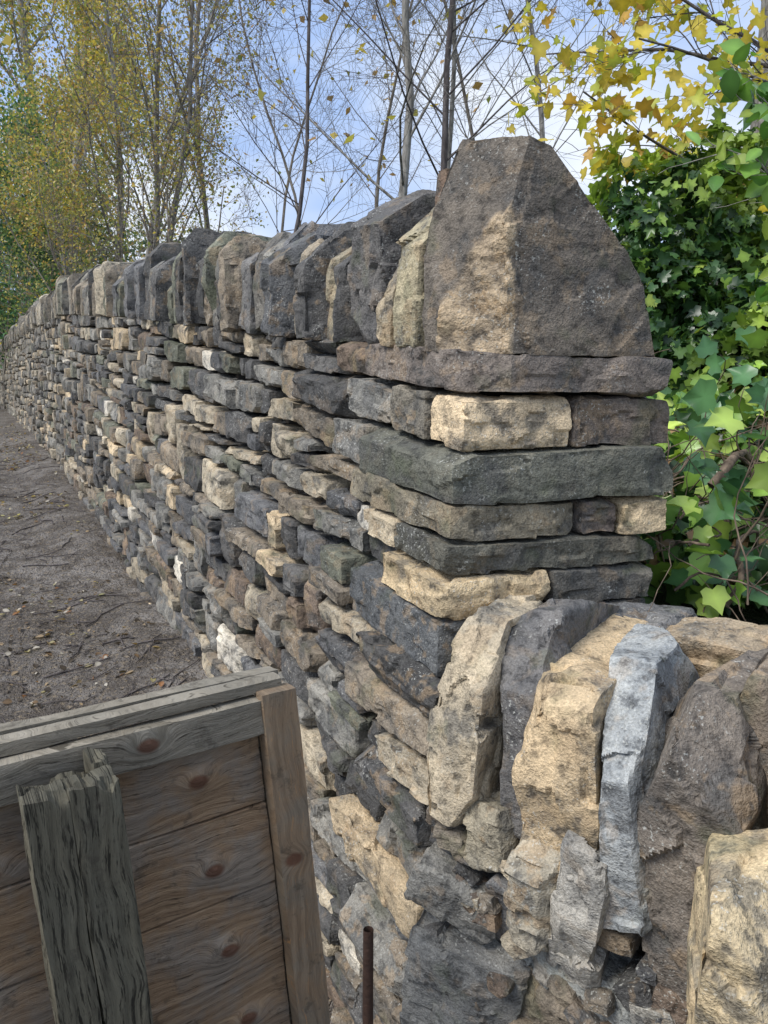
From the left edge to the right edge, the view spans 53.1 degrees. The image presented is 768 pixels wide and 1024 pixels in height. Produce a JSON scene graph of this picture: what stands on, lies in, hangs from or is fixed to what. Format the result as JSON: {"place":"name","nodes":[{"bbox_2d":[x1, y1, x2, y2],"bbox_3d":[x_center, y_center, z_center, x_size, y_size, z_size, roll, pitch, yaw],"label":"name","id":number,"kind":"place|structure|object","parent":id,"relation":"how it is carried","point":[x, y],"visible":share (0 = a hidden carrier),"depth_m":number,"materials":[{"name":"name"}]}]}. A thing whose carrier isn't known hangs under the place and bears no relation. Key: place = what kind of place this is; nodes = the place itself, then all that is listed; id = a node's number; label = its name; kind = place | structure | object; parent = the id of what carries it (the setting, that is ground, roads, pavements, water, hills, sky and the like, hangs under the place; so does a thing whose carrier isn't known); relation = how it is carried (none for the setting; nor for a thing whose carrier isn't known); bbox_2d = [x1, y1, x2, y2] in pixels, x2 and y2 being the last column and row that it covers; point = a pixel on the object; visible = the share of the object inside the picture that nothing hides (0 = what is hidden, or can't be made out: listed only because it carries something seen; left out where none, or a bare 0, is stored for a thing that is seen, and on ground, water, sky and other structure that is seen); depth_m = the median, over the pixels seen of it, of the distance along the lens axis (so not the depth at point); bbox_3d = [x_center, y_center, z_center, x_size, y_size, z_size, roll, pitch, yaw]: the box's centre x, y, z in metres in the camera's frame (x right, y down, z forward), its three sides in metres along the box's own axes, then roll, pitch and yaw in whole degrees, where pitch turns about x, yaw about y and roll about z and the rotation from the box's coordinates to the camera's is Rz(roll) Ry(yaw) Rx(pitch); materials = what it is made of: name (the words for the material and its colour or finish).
{"place":"outdoors","nodes":[
{"label":"outdoors","id":0,"kind":"place"},
{"bbox_2d":[0,0,760,311],"label":"sky","id":1,"kind":"structure","parent":0,"point":[689,66],"materials":[{"name":"blue"}]},
{"bbox_2d":[0,404,767,1023],"bbox_3d":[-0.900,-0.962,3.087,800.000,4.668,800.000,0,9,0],"label":"ground","id":2,"kind":"structure","parent":0,"point":[98,558],"depth_m":3.76,"materials":[{"name":"soil"}]},
{"bbox_2d":[0,148,91,336],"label":"holly tree","id":3,"kind":"object","parent":2,"relation":"on","point":[13,268],"visible":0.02,"depth_m":24.56,"materials":[{"name":"green plant"}]},
{"bbox_2d":[0,97,151,408],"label":"hawthorn bush","id":4,"kind":"object","parent":2,"relation":"on","point":[4,300],"visible":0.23,"depth_m":15.55,"materials":[{"name":"green plant"}]},
{"bbox_2d":[0,423,163,708],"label":"leaf litter","id":5,"kind":"object","parent":2,"relation":"on","point":[35,702],"visible":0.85,"depth_m":3.51,"materials":[{"name":"brown plant"}]},
{"bbox_2d":[0,0,170,274],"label":"ash tree","id":6,"kind":"object","parent":2,"relation":"on","point":[16,180],"visible":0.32,"depth_m":14.86,"materials":[{"name":"green plant"}]},
{"bbox_2d":[0,54,182,332],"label":"hawthorn bush","id":7,"kind":"object","parent":2,"relation":"on","point":[27,99],"visible":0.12,"depth_m":17.30,"materials":[{"name":"green plant"}]},
{"bbox_2d":[0,0,184,314],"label":"ash tree","id":8,"kind":"object","parent":2,"relation":"on","point":[22,25],"visible":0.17,"depth_m":22.98,"materials":[{"name":"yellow plant"}]},
{"bbox_2d":[0,454,199,728],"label":"fallen twigs","id":9,"kind":"object","parent":2,"relation":"on","point":[78,623],"visible":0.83,"depth_m":3.77,"materials":[{"name":"brown wood"}]},
{"bbox_2d":[0,0,200,261],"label":"ash tree","id":10,"kind":"object","parent":2,"relation":"on","point":[69,102],"visible":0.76,"depth_m":12.20,"materials":[{"name":"green plant"}]},
{"bbox_2d":[14,224,191,309],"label":"distant woodland","id":11,"kind":"object","parent":2,"relation":"on","point":[144,244],"depth_m":27.50,"materials":[{"name":"green plant"}]},
{"bbox_2d":[0,123,217,355],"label":"hawthorn bush","id":12,"kind":"object","parent":2,"relation":"on","point":[49,206],"visible":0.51,"depth_m":12.19,"materials":[{"name":"green plant"}]},
{"bbox_2d":[58,0,257,228],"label":"ash tree","id":13,"kind":"object","parent":2,"relation":"on","point":[211,133],"visible":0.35,"depth_m":10.40,"materials":[{"name":"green plant"}]},
{"bbox_2d":[40,0,276,256],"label":"ash tree","id":14,"kind":"object","parent":2,"relation":"on","point":[156,69],"visible":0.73,"depth_m":9.39,"materials":[{"name":"green plant"}]},
{"bbox_2d":[45,79,280,271],"bbox_3d":[-2.481,-3.206,9.039,2.686,3.243,2.639,0,9,0],"label":"hawthorn bush","id":15,"kind":"object","parent":2,"relation":"on","point":[168,233],"visible":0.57,"depth_m":8.87,"materials":[{"name":"green plant"}]},
{"bbox_2d":[0,666,329,1023],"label":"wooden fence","id":16,"kind":"object","parent":2,"relation":"on","point":[158,870],"visible":1,"depth_m":1.12,"materials":[{"name":"brown wood"}]},
{"bbox_2d":[0,0,483,232],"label":"sycamore sapling","id":17,"kind":"object","parent":2,"relation":"on","point":[7,39],"visible":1,"depth_m":5.74,"materials":[{"name":"brown plant"}]},
{"bbox_2d":[89,0,407,236],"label":"sycamore sapling","id":18,"kind":"object","parent":2,"relation":"on","point":[273,3],"visible":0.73,"depth_m":8.71,"materials":[{"name":"brown plant"}]},
{"bbox_2d":[143,0,476,232],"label":"sycamore sapling","id":19,"kind":"object","parent":2,"relation":"on","point":[330,98],"visible":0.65,"depth_m":9.43,"materials":[{"name":"brown plant"}]},
{"bbox_2d":[30,321,639,600],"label":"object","id":20,"kind":"object","parent":2,"relation":"on","point":[485,393],"depth_m":1.97,"materials":[{"name":"grey stone"}]},
{"bbox_2d":[0,315,672,1023],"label":"course stones","id":21,"kind":"object","parent":2,"relation":"on","point":[354,555],"visible":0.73,"depth_m":1.87,"materials":[{"name":"stone"}]},
{"bbox_2d":[0,135,654,357],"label":"coping stones","id":22,"kind":"object","parent":21,"relation":"on","point":[505,245],"visible":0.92,"depth_m":1.58,"materials":[{"name":"stone"}]},
{"bbox_2d":[165,0,509,215],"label":"sycamore sapling","id":23,"kind":"object","parent":2,"relation":"on","point":[377,193],"visible":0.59,"depth_m":9.18,"materials":[{"name":"brown plant"}]},
{"bbox_2d":[362,926,373,1023],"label":"rusty metal post","id":24,"kind":"object","parent":2,"relation":"on","point":[368,944],"visible":1,"depth_m":1.48,"materials":[{"name":"metal"}]},
{"bbox_2d":[156,0,618,199],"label":"sycamore sapling","id":25,"kind":"object","parent":2,"relation":"on","point":[404,154],"visible":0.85,"depth_m":6.66,"materials":[{"name":"brown plant"}]},
{"bbox_2d":[241,0,654,174],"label":"sycamore sapling","id":26,"kind":"object","parent":2,"relation":"on","point":[445,158],"visible":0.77,"depth_m":6.08,"materials":[{"name":"brown plant"}]},
{"bbox_2d":[212,0,739,194],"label":"sycamore sapling","id":27,"kind":"object","parent":2,"relation":"on","point":[323,17],"visible":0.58,"depth_m":7.51,"materials":[{"name":"brown plant"}]},
{"bbox_2d":[293,0,718,176],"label":"sycamore sapling","id":28,"kind":"object","parent":2,"relation":"on","point":[451,114],"visible":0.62,"depth_m":7.07,"materials":[{"name":"brown plant"}]},
{"bbox_2d":[344,0,719,175],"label":"sycamore sapling","id":29,"kind":"object","parent":2,"relation":"on","point":[668,58],"visible":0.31,"depth_m":7.73,"materials":[{"name":"brown plant"}]},
{"bbox_2d":[399,594,767,1023],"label":"rubble stones","id":30,"kind":"object","parent":2,"relation":"on","point":[597,807],"visible":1,"depth_m":1.27,"materials":[{"name":"stone"}]},
{"bbox_2d":[489,0,767,238],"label":"field maple tree","id":31,"kind":"object","parent":2,"relation":"on","point":[620,110],"visible":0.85,"depth_m":3.99,"materials":[{"name":"yellow plant"}]},
{"bbox_2d":[585,105,767,414],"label":"ivy hedge","id":32,"kind":"object","parent":2,"relation":"on","point":[699,280],"visible":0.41,"depth_m":3.72,"materials":[{"name":"green plant"}]},
{"bbox_2d":[636,354,767,616],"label":"ivy ground cover","id":33,"kind":"object","parent":2,"relation":"on","point":[681,410],"visible":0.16,"depth_m":2.11,"materials":[{"name":"green plant"}]},
{"bbox_2d":[638,349,767,621],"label":"bramble stems","id":34,"kind":"object","parent":2,"relation":"on","point":[745,457],"visible":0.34,"depth_m":1.93,"materials":[{"name":"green plant"}]},
{"bbox_2d":[660,38,767,302],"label":"hazel shrub","id":35,"kind":"object","parent":2,"relation":"on","point":[753,161],"visible":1,"depth_m":2.23,"materials":[{"name":"green plant"}]},
{"bbox_2d":[663,326,767,617],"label":"ivy plant","id":36,"kind":"object","parent":2,"relation":"on","point":[701,395],"visible":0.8,"depth_m":1.80,"materials":[{"name":"green plant"}]},
{"bbox_2d":[750,0,767,132],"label":"sycamore tree","id":37,"kind":"object","parent":2,"relation":"on","point":[761,33],"visible":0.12,"depth_m":5.03,"materials":[{"name":"green plant"}]},
{"bbox_2d":[636,942,645,956],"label":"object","id":38,"kind":"object","parent":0,"point":[640,951],"depth_m":1.33,"materials":[{"name":"black stone"}]}
]}

